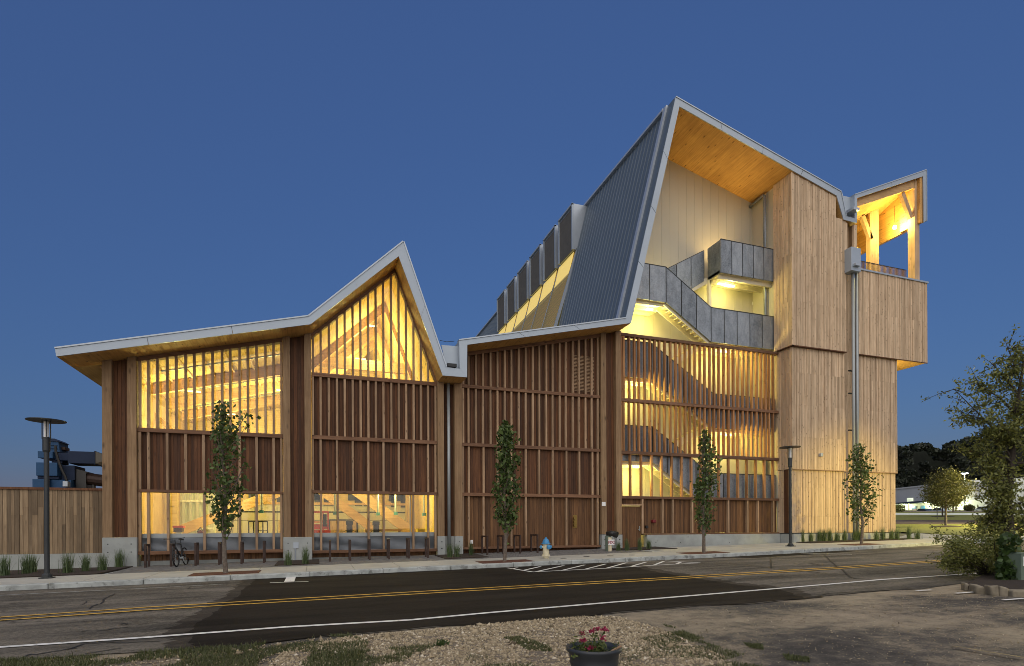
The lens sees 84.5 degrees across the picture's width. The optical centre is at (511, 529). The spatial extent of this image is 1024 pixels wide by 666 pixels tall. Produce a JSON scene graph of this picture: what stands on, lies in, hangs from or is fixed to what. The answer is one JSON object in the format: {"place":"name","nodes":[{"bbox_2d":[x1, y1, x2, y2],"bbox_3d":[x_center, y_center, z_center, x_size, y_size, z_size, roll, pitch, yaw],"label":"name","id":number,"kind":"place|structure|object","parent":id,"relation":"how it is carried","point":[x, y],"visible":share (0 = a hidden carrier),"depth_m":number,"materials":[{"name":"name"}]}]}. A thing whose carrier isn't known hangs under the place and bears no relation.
{"place":"outdoors","nodes":[
{"label":"outdoors","id":0,"kind":"place"},
{"bbox_2d":[173,526,184,533],"bbox_3d":[-14.556,0.537,24.637,0.392,1.378,0.500,0,0,-19],"label":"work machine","id":1,"kind":"object","parent":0,"point":[178,529],"visible":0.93,"depth_m":24.45,"materials":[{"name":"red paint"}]},
{"bbox_2d":[49,637,349,665],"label":"gravel","id":2,"kind":"structure","parent":0,"point":[168,661],"depth_m":7.30,"materials":[{"name":"gravel"}]},
{"bbox_2d":[248,521,267,532],"bbox_3d":[-13.691,0.391,30.443,0.985,1.660,0.500,0,0,-19],"label":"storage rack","id":3,"kind":"object","parent":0,"point":[262,530],"visible":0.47,"depth_m":30.25,"materials":[{"name":"brown wood"}]},
{"bbox_2d":[0,623,809,665],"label":"grass","id":4,"kind":"structure","parent":0,"point":[202,650],"depth_m":7.36,"materials":[{"name":"green plant"}]},
{"bbox_2d":[0,583,1023,665],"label":"dirt lot","id":5,"kind":"structure","parent":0,"point":[923,642],"depth_m":8.60,"materials":[{"name":"brown soil"}]},
{"bbox_2d":[274,616,730,665],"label":"gravel bed","id":6,"kind":"object","parent":5,"relation":"on","point":[535,658],"visible":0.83,"depth_m":7.46,"materials":[{"name":"beige gravel"}]},
{"bbox_2d":[434,639,449,646],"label":"weeds","id":7,"kind":"object","parent":6,"relation":"on","point":[442,642],"visible":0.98,"depth_m":7.83,"materials":[{"name":"green plant"}]},
{"bbox_2d":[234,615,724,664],"bbox_3d":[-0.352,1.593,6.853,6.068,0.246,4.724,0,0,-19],"label":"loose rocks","id":8,"kind":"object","parent":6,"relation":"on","point":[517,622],"visible":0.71,"depth_m":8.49,"materials":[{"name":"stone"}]},
{"bbox_2d":[566,641,621,665],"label":"flower pot","id":9,"kind":"object","parent":6,"relation":"on","point":[601,658],"visible":0.83,"depth_m":5.44,"materials":[{"name":"plastic"}]},
{"bbox_2d":[569,626,627,660],"bbox_3d":[0.821,1.132,5.591,0.582,0.343,0.621,0,0,23],"label":"flowering plant","id":10,"kind":"object","parent":9,"relation":"in","point":[600,646],"visible":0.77,"depth_m":5.59,"materials":[{"name":"red plant"}]},
{"bbox_2d":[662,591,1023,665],"bbox_3d":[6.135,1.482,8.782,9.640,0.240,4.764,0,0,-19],"label":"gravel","id":11,"kind":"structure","parent":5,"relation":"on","point":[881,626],"depth_m":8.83,"materials":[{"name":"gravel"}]},
{"bbox_2d":[961,582,968,590],"bbox_3d":[10.102,1.282,12.555,0.110,0.193,0.304,0,0,23],"label":"stone block","id":12,"kind":"object","parent":5,"relation":"on","point":[964,586],"depth_m":12.46,"materials":[{"name":"beige stone"}]},
{"bbox_2d":[925,521,1023,576],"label":"bush","id":13,"kind":"object","parent":5,"relation":"on","point":[966,555],"visible":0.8,"depth_m":14.39,"materials":[{"name":"green plant"}]},
{"bbox_2d":[969,584,984,593],"bbox_3d":[9.960,1.303,12.048,0.222,0.256,0.318,0,0,13],"label":"stone block","id":14,"kind":"object","parent":5,"relation":"on","point":[976,589],"depth_m":11.95,"materials":[{"name":"beige stone"}]},
{"bbox_2d":[955,646,1023,657],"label":"faded stall line","id":15,"kind":"object","parent":5,"relation":"on","point":[989,651],"visible":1,"depth_m":6.91,"materials":[{"name":"white paint"}]},
{"bbox_2d":[984,585,998,595],"bbox_3d":[10.022,1.285,11.784,0.179,0.252,0.297,0,0,21],"label":"stone block","id":16,"kind":"object","parent":5,"relation":"on","point":[993,590],"depth_m":11.67,"materials":[{"name":"beige stone"}]},
{"bbox_2d":[967,574,1023,589],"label":"planting soil","id":17,"kind":"structure","parent":5,"relation":"on","point":[986,579],"depth_m":12.93,"materials":[{"name":"brown soil"}]},
{"bbox_2d":[993,531,1022,579],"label":"vine","id":18,"kind":"object","parent":17,"relation":"on","point":[1003,570],"visible":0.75,"depth_m":13.45,"materials":[{"name":"green plant"}]},
{"bbox_2d":[998,586,1007,595],"bbox_3d":[10.153,1.299,11.694,0.152,0.256,0.283,0,0,19],"label":"stone block","id":19,"kind":"object","parent":5,"relation":"on","point":[1003,591],"depth_m":11.58,"materials":[{"name":"beige stone"}]},
{"bbox_2d":[1007,552,1023,579],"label":"utility box","id":20,"kind":"object","parent":5,"relation":"on","point":[1018,557],"visible":0.44,"depth_m":13.35,"materials":[{"name":"green metal"}]},
{"bbox_2d":[1008,589,1023,596],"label":"stone block","id":21,"kind":"object","parent":5,"relation":"on","point":[1015,592],"depth_m":11.44,"materials":[{"name":"beige stone"}]},
{"bbox_2d":[0,542,1023,661],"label":"road","id":22,"kind":"structure","parent":0,"point":[144,622],"depth_m":13.65,"materials":[{"name":"grey asphalt"}]},
{"bbox_2d":[3,560,937,616],"bbox_3d":[2.517,1.411,15.428,34.603,0.630,1.153,0,0,-22],"label":"yellow centre line","id":23,"kind":"object","parent":22,"relation":"on","point":[431,590],"visible":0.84,"depth_m":13.72,"materials":[{"name":"paint"}]},
{"bbox_2d":[0,573,976,647],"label":"white edge line","id":24,"kind":"object","parent":22,"relation":"on","point":[432,617],"visible":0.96,"depth_m":9.89,"materials":[{"name":"paint"}]},
{"bbox_2d":[162,563,820,649],"bbox_3d":[-0.607,1.475,14.703,12.542,0.359,10.304,0,0,-19],"label":"asphalt patch","id":25,"kind":"object","parent":22,"relation":"on","point":[328,610],"visible":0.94,"depth_m":12.26,"materials":[{"name":"black asphalt"}]},
{"bbox_2d":[510,563,690,571],"bbox_3d":[3.364,1.306,20.069,6.923,0.120,1.940,0,0,-19],"label":"white hatch line","id":26,"kind":"object","parent":25,"relation":"on","point":[598,568],"visible":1,"depth_m":19.06,"materials":[{"name":"paint"}]},
{"bbox_2d":[732,550,851,557],"bbox_3d":[12.022,1.069,24.134,7.529,0.138,1.035,0,0,-22],"label":"asphalt patch","id":27,"kind":"object","parent":22,"relation":"on","point":[773,555],"visible":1,"depth_m":23.98,"materials":[{"name":"grey asphalt"}]},
{"bbox_2d":[823,554,884,580],"bbox_3d":[11.088,1.184,19.304,0.682,0.235,10.331,0,0,21],"label":"road seam","id":28,"kind":"object","parent":22,"relation":"on","point":[842,569],"visible":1,"depth_m":17.34,"materials":[{"name":"asphalt"}]},
{"bbox_2d":[0,533,1023,590],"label":"pavement","id":29,"kind":"structure","parent":0,"point":[154,574],"depth_m":20.83,"materials":[{"name":"concrete"}]},
{"bbox_2d":[25,417,66,578],"bbox_3d":[-14.264,-0.929,17.272,1.000,4.872,1.000,0,0,-19],"label":"street lamp","id":30,"kind":"object","parent":29,"relation":"on","point":[46,445],"visible":1,"depth_m":17.21,"materials":[{"name":"metal"}]},
{"bbox_2d":[0,566,132,578],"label":"mulch bed","id":31,"kind":"object","parent":29,"relation":"on","point":[54,572],"visible":0.6,"depth_m":18.78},
{"bbox_2d":[0,553,12,575],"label":"ornamental grass","id":32,"kind":"object","parent":31,"relation":"on","point":[4,570],"depth_m":18.12,"materials":[{"name":"green plant"}]},
{"bbox_2d":[18,552,36,573],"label":"ornamental grass","id":33,"kind":"object","parent":31,"relation":"on","point":[26,568],"depth_m":18.70,"materials":[{"name":"green plant"}]},
{"bbox_2d":[30,555,39,571],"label":"ornamental grass","id":34,"kind":"object","parent":31,"relation":"on","point":[33,563],"depth_m":19.31,"materials":[{"name":"green plant"}]},
{"bbox_2d":[58,550,76,572],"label":"ornamental grass","id":35,"kind":"object","parent":31,"relation":"on","point":[67,568],"depth_m":18.77,"materials":[{"name":"green plant"}]},
{"bbox_2d":[78,553,90,570],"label":"ornamental grass","id":36,"kind":"object","parent":31,"relation":"on","point":[85,565],"depth_m":19.27,"materials":[{"name":"green plant"}]},
{"bbox_2d":[95,553,108,570],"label":"ornamental grass","id":37,"kind":"object","parent":31,"relation":"on","point":[102,566],"depth_m":19.50,"materials":[{"name":"green plant"}]},
{"bbox_2d":[114,548,126,566],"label":"ornamental grass","id":38,"kind":"object","parent":31,"relation":"on","point":[118,562],"depth_m":20.76,"materials":[{"name":"green plant"}]},
{"bbox_2d":[144,544,149,567],"bbox_3d":[-13.529,1.006,20.891,0.070,0.910,0.520,0,0,-19],"label":"bike rack","id":39,"kind":"object","parent":29,"relation":"on","point":[146,549],"visible":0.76,"depth_m":20.69,"materials":[{"name":"brown metal"}]},
{"bbox_2d":[170,543,174,566],"bbox_3d":[-12.754,0.988,21.160,0.070,0.910,0.520,0,0,-19],"label":"bike rack","id":40,"kind":"object","parent":29,"relation":"on","point":[171,544],"visible":0.59,"depth_m":20.92,"materials":[{"name":"brown metal"}]},
{"bbox_2d":[163,537,188,566],"bbox_3d":[-12.492,0.847,21.339,0.691,1.100,1.678,0,0,4],"label":"bicycle","id":41,"kind":"object","parent":29,"relation":"on","point":[179,556],"visible":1,"depth_m":21.13,"materials":[{"name":"metal"}]},
{"bbox_2d":[194,543,198,565],"bbox_3d":[-11.989,0.970,21.426,0.070,0.910,0.520,0,0,-19],"label":"bollard","id":42,"kind":"object","parent":29,"relation":"on","point":[196,554],"visible":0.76,"depth_m":21.21,"materials":[{"name":"brown wood"}]},
{"bbox_2d":[218,542,221,564],"bbox_3d":[-11.243,0.952,21.685,0.070,0.910,0.520,0,0,-19],"label":"bollard","id":43,"kind":"object","parent":29,"relation":"on","point":[219,553],"visible":0.76,"depth_m":21.45,"materials":[{"name":"brown wood"}]},
{"bbox_2d":[188,570,260,575],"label":"tree pit mulch","id":44,"kind":"object","parent":29,"relation":"on","point":[222,573],"visible":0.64,"depth_m":17.93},
{"bbox_2d":[203,400,260,572],"bbox_3d":[-9.077,-1.344,18.035,1.398,5.623,1.653,0,0,29],"label":"street tree","id":45,"kind":"object","parent":29,"relation":"on","point":[223,520],"visible":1,"depth_m":17.91,"materials":[{"name":"green plant"}]},
{"bbox_2d":[240,541,243,563],"bbox_3d":[-10.506,0.934,21.941,0.070,0.910,0.520,0,0,-19],"label":"bollard","id":46,"kind":"object","parent":29,"relation":"on","point":[241,552],"visible":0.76,"depth_m":21.73,"materials":[{"name":"brown wood"}]},
{"bbox_2d":[263,541,265,562],"bbox_3d":[-9.760,0.917,22.200,0.070,0.910,0.520,0,0,-19],"label":"bollard","id":47,"kind":"object","parent":29,"relation":"on","point":[264,551],"visible":0.76,"depth_m":21.96,"materials":[{"name":"brown metal"}]},
{"bbox_2d":[274,559,318,565],"bbox_3d":[-8.317,1.313,21.907,1.550,0.152,2.250,0,0,-19],"label":"mulch bed","id":48,"kind":"object","parent":29,"relation":"on","point":[299,562],"visible":0.64,"depth_m":21.61,"materials":[{"name":"brown soil"}]},
{"bbox_2d":[284,550,292,564],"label":"ornamental grass","id":49,"kind":"object","parent":48,"relation":"on","point":[287,560],"depth_m":20.55,"materials":[{"name":"green plant"}]},
{"bbox_2d":[301,545,309,563],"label":"ornamental grass","id":50,"kind":"object","parent":48,"relation":"on","point":[305,560],"depth_m":20.98,"materials":[{"name":"green plant"}]},
{"bbox_2d":[348,540,350,560],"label":"bike rack","id":51,"kind":"object","parent":29,"relation":"on","point":[349,550],"visible":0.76,"depth_m":22.45,"materials":[{"name":"brown metal"}]},
{"bbox_2d":[368,539,370,559],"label":"bike rack","id":52,"kind":"object","parent":29,"relation":"on","point":[369,549],"visible":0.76,"depth_m":22.70,"materials":[{"name":"brown metal"}]},
{"bbox_2d":[386,538,389,558],"bbox_3d":[-5.102,0.832,23.236,0.070,0.890,0.620,0,0,-19],"label":"bike rack","id":53,"kind":"object","parent":29,"relation":"on","point":[388,547],"visible":0.76,"depth_m":22.95,"materials":[{"name":"brown metal"}]},
{"bbox_2d":[406,538,409,558],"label":"bike rack","id":54,"kind":"object","parent":29,"relation":"on","point":[408,548],"visible":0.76,"depth_m":23.21,"materials":[{"name":"brown metal"}]},
{"bbox_2d":[425,537,428,557],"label":"bike rack","id":55,"kind":"object","parent":29,"relation":"on","point":[427,547],"visible":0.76,"depth_m":23.64,"materials":[{"name":"brown metal"}]},
{"bbox_2d":[435,553,487,558],"bbox_3d":[-2.176,1.169,23.960,1.800,0.158,2.300,0,0,-19],"label":"mulch bed","id":56,"kind":"object","parent":29,"relation":"on","point":[473,555],"visible":0.71,"depth_m":23.46,"materials":[{"name":"brown soil"}]},
{"bbox_2d":[446,543,453,556],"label":"ornamental grass","id":57,"kind":"object","parent":56,"relation":"on","point":[449,551],"depth_m":23.16,"materials":[{"name":"green plant"}]},
{"bbox_2d":[452,543,461,556],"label":"ornamental grass","id":58,"kind":"object","parent":56,"relation":"on","point":[456,553],"depth_m":23.37,"materials":[{"name":"green plant"}]},
{"bbox_2d":[481,535,487,554],"bbox_3d":[-1.216,0.729,25.089,0.070,0.890,0.870,0,0,-19],"label":"bike rack","id":59,"kind":"object","parent":29,"relation":"on","point":[482,536],"visible":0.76,"depth_m":24.91,"materials":[{"name":"brown metal"}]},
{"bbox_2d":[497,535,503,553],"bbox_3d":[-0.517,0.713,25.332,0.070,0.890,0.870,0,0,-19],"label":"bike rack","id":60,"kind":"object","parent":29,"relation":"on","point":[498,536],"visible":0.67,"depth_m":25.35,"materials":[{"name":"brown metal"}]},
{"bbox_2d":[475,559,531,563],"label":"tree pit mulch","id":61,"kind":"object","parent":29,"relation":"on","point":[506,561],"visible":0.64,"depth_m":20.86,"materials":[{"name":"brown soil"}]},
{"bbox_2d":[490,420,523,560],"bbox_3d":[-0.164,-1.416,20.985,1.203,5.350,1.386,0,0,-19],"label":"street tree","id":62,"kind":"object","parent":29,"relation":"on","point":[506,467],"visible":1,"depth_m":20.85,"materials":[{"name":"green plant"}]},
{"bbox_2d":[513,535,520,553],"bbox_3d":[0.239,0.695,25.594,0.070,0.890,0.870,0,0,-19],"label":"bike rack","id":63,"kind":"object","parent":29,"relation":"on","point":[519,543],"visible":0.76,"depth_m":25.33,"materials":[{"name":"brown metal"}]},
{"bbox_2d":[530,534,538,552],"bbox_3d":[1.023,0.676,25.866,0.070,0.890,0.870,0,0,-19],"label":"bike rack","id":64,"kind":"object","parent":29,"relation":"on","point":[537,540],"visible":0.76,"depth_m":25.62,"materials":[{"name":"brown metal"}]},
{"bbox_2d":[540,537,551,557],"bbox_3d":[1.357,0.733,22.243,0.468,0.830,0.418,0,0,26],"label":"fire hydrant","id":65,"kind":"object","parent":29,"relation":"on","point":[546,546],"visible":1,"depth_m":22.13,"materials":[{"name":"white metal"}]},
{"bbox_2d":[605,530,618,550],"bbox_3d":[4.517,0.536,25.834,0.659,0.953,0.462,0,0,45],"label":"hose connection post","id":66,"kind":"object","parent":29,"relation":"on","point":[609,542],"visible":0.99,"depth_m":25.74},
{"bbox_2d":[612,546,676,549],"bbox_3d":[6.226,0.956,27.197,2.800,0.155,1.900,0,0,-19],"label":"mulch bed","id":67,"kind":"object","parent":29,"relation":"on","point":[642,548],"visible":0.5,"depth_m":26.99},
{"bbox_2d":[680,551,729,553],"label":"tree pit mulch","id":68,"kind":"object","parent":29,"relation":"on","point":[708,552],"visible":0.71,"depth_m":23.84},
{"bbox_2d":[689,429,722,552],"bbox_3d":[8.336,-1.593,23.973,1.357,5.302,1.332,0,0,-19],"label":"street tree","id":69,"kind":"object","parent":29,"relation":"on","point":[707,456],"visible":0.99,"depth_m":23.83,"materials":[{"name":"green plant"}]},
{"bbox_2d":[779,446,801,546],"bbox_3d":[13.525,-1.593,27.383,1.000,4.858,1.000,0,0,-19],"label":"street lamp","id":70,"kind":"object","parent":29,"relation":"on","point":[790,458],"visible":1,"depth_m":27.32,"materials":[{"name":"metal"}]},
{"bbox_2d":[796,538,913,542],"bbox_3d":[19.634,0.646,31.563,8.600,0.262,1.050,0,0,-19],"label":"mulch bed","id":71,"kind":"object","parent":29,"relation":"on","point":[834,541],"visible":0.47,"depth_m":30.77,"materials":[{"name":"brown soil"}]},
{"bbox_2d":[816,528,823,540],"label":"ornamental grass","id":72,"kind":"object","parent":71,"relation":"on","point":[819,537],"depth_m":30.94,"materials":[{"name":"green plant"}]},
{"bbox_2d":[827,527,832,540],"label":"ornamental grass","id":73,"kind":"object","parent":71,"relation":"on","point":[829,533],"depth_m":31.07,"materials":[{"name":"green plant"}]},
{"bbox_2d":[841,529,847,540],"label":"ornamental grass","id":74,"kind":"object","parent":71,"relation":"on","point":[844,537],"depth_m":31.19,"materials":[{"name":"green plant"}]},
{"bbox_2d":[879,526,885,539],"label":"ornamental grass","id":75,"kind":"object","parent":71,"relation":"on","point":[882,535],"depth_m":31.63,"materials":[{"name":"green plant"}]},
{"bbox_2d":[894,528,900,539],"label":"ornamental grass","id":76,"kind":"object","parent":71,"relation":"on","point":[896,535],"depth_m":31.82,"materials":[{"name":"green plant"}]},
{"bbox_2d":[837,543,879,545],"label":"tree pit mulch","id":77,"kind":"object","parent":29,"relation":"on","point":[860,544],"visible":0.57,"depth_m":27.93,"materials":[{"name":"brown soil"}]},
{"bbox_2d":[842,443,884,543],"bbox_3d":[17.391,-1.746,28.005,1.809,5.126,1.804,0,0,-19],"label":"street tree","id":78,"kind":"object","parent":29,"relation":"on","point":[862,471],"visible":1,"depth_m":27.91,"materials":[{"name":"green plant"}]},
{"bbox_2d":[0,0,1023,487],"label":"sky","id":79,"kind":"structure","parent":0,"point":[166,166],"materials":[{"name":"blue"}]},
{"bbox_2d":[642,510,963,546],"bbox_3d":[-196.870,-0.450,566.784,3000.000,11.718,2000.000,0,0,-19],"label":"ground","id":80,"kind":"structure","parent":0,"point":[902,533],"depth_m":43.52,"materials":[{"name":"soil"}]},
{"bbox_2d":[0,487,102,569],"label":"wood fence","id":81,"kind":"object","parent":80,"relation":"on","point":[76,523],"visible":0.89,"depth_m":21.12,"materials":[{"name":"wood"}]},
{"bbox_2d":[32,438,101,487],"bbox_3d":[-18.856,-1.912,24.630,2.880,3.909,1.700,0,0,-19],"label":"dust collector","id":82,"kind":"object","parent":80,"relation":"on","point":[63,473],"visible":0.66,"depth_m":24.18,"materials":[{"name":"blue paint"}]},
{"bbox_2d":[54,96,928,566],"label":"timber building","id":83,"kind":"structure","parent":80,"relation":"on","point":[680,280],"depth_m":28.90,"materials":[{"name":"wood"}]},
{"bbox_2d":[259,494,263,512],"bbox_3d":[-12.034,-2.101,27.053,0.180,2.650,0.200,0,0,-19],"label":"dust hose","id":84,"kind":"object","parent":83,"relation":"hanging from","point":[261,510],"visible":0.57,"depth_m":27.01,"materials":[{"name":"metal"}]},
{"bbox_2d":[314,511,330,532],"bbox_3d":[-9.438,0.085,27.845,0.876,1.929,1.000,0,0,-19],"label":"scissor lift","id":85,"kind":"object","parent":83,"relation":"in","point":[325,520],"visible":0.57,"depth_m":27.45,"materials":[{"name":"red paint"}]},
{"bbox_2d":[330,521,355,532],"bbox_3d":[-10.901,-0.109,36.419,1.630,0.894,0.038,0,0,-19],"label":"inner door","id":86,"kind":"structure","parent":83,"relation":"in","point":[333,524],"depth_m":36.34,"materials":[{"name":"beige wood"}]},
{"bbox_2d":[344,521,355,532],"bbox_3d":[-7.715,0.393,26.742,0.655,1.595,0.612,0,0,-19],"label":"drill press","id":87,"kind":"object","parent":83,"relation":"in","point":[349,526],"visible":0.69,"depth_m":26.54,"materials":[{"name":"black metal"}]},
{"bbox_2d":[371,521,381,531],"bbox_3d":[-6.618,0.394,27.441,0.655,1.580,0.612,0,0,-19],"label":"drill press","id":88,"kind":"object","parent":83,"relation":"in","point":[375,524],"visible":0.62,"depth_m":27.24,"materials":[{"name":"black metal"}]},
{"bbox_2d":[364,529,401,531],"bbox_3d":[-6.517,0.590,28.488,1.825,1.188,0.700,0,0,-19],"label":"work bench","id":89,"kind":"object","parent":83,"relation":"on","point":[398,530],"visible":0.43,"depth_m":28.25,"materials":[{"name":"brown wood"}]},
{"bbox_2d":[505,314,516,332],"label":"lit window","id":90,"kind":"structure","parent":83,"relation":"in","point":[510,324],"depth_m":48.09,"materials":[{"name":"yellow glass"}]},
{"bbox_2d":[514,301,528,329],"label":"lit window","id":91,"kind":"structure","parent":83,"relation":"in","point":[521,313],"depth_m":45.55,"materials":[{"name":"yellow glass"}]},
{"bbox_2d":[526,287,541,324],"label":"lit window","id":92,"kind":"structure","parent":83,"relation":"in","point":[534,300],"depth_m":42.89,"materials":[{"name":"yellow glass"}]},
{"bbox_2d":[533,270,556,327],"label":"lit window","id":93,"kind":"structure","parent":83,"relation":"in","point":[548,285],"depth_m":40.26,"materials":[{"name":"yellow glass"}]},
{"bbox_2d":[547,252,573,326],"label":"lit window","id":94,"kind":"structure","parent":83,"relation":"in","point":[564,269],"depth_m":37.72,"materials":[{"name":"yellow glass"}]},
{"bbox_2d":[620,506,640,547],"bbox_3d":[6.003,-0.068,28.434,1.144,2.173,0.120,0,0,-19],"label":"door","id":95,"kind":"structure","parent":83,"relation":"in","point":[631,515],"depth_m":28.46,"materials":[{"name":"wood"}]},
{"bbox_2d":[895,504,905,511],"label":"shrub","id":96,"kind":"object","parent":80,"relation":"on","point":[900,508],"visible":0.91,"depth_m":121.04,"materials":[{"name":"green plant"}]},
{"bbox_2d":[895,428,1023,487],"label":"woods","id":97,"kind":"object","parent":80,"relation":"on","point":[904,476],"visible":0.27,"depth_m":164.50,"materials":[{"name":"green plant"}]},
{"bbox_2d":[895,477,1023,509],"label":"store building","id":98,"kind":"structure","parent":80,"relation":"on","point":[907,498],"depth_m":145.25,"materials":[{"name":"white paint"}]},
{"bbox_2d":[963,504,975,510],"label":"shrub","id":99,"kind":"object","parent":80,"relation":"on","point":[969,507],"visible":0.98,"depth_m":113.26,"materials":[{"name":"green plant"}]},
{"bbox_2d":[921,323,1023,544],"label":"tree","id":100,"kind":"object","parent":80,"relation":"on","point":[1000,487],"visible":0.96,"depth_m":15.14,"materials":[{"name":"green plant"}]},
{"bbox_2d":[904,525,911,538],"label":"ornamental grass","id":101,"kind":"object","parent":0,"point":[909,532],"depth_m":31.94,"materials":[{"name":"green plant"}]},
{"bbox_2d":[913,530,921,538],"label":"ornamental grass","id":102,"kind":"object","parent":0,"point":[917,535],"depth_m":32.05,"materials":[{"name":"green plant"}]},
{"bbox_2d":[896,512,986,512],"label":"lawn","id":103,"kind":"structure","parent":0,"point":[939,512],"depth_m":104.95,"materials":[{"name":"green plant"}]},
{"bbox_2d":[903,511,981,511],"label":"parking lot","id":104,"kind":"structure","parent":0,"point":[941,511],"depth_m":114.94,"materials":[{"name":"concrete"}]},
{"bbox_2d":[896,520,1016,523],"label":"side road","id":105,"kind":"structure","parent":0,"point":[930,521],"depth_m":62.36,"materials":[{"name":"grey asphalt"}]},
{"bbox_2d":[896,515,1020,519],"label":"lawn","id":106,"kind":"structure","parent":0,"point":[929,517],"depth_m":76.37,"materials":[{"name":"green plant"}]},
{"bbox_2d":[896,513,1022,514],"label":"pale concrete lane","id":107,"kind":"structure","parent":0,"point":[940,514],"depth_m":94.55,"materials":[{"name":"grey concrete"}]},
{"bbox_2d":[896,524,1023,535],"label":"lawn","id":108,"kind":"structure","parent":0,"point":[923,528],"depth_m":47.27,"materials":[{"name":"green plant"}]},
{"bbox_2d":[918,465,983,524],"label":"lawn tree","id":109,"kind":"object","parent":108,"relation":"on","point":[937,485],"visible":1,"depth_m":50.58,"materials":[{"name":"green plant"}]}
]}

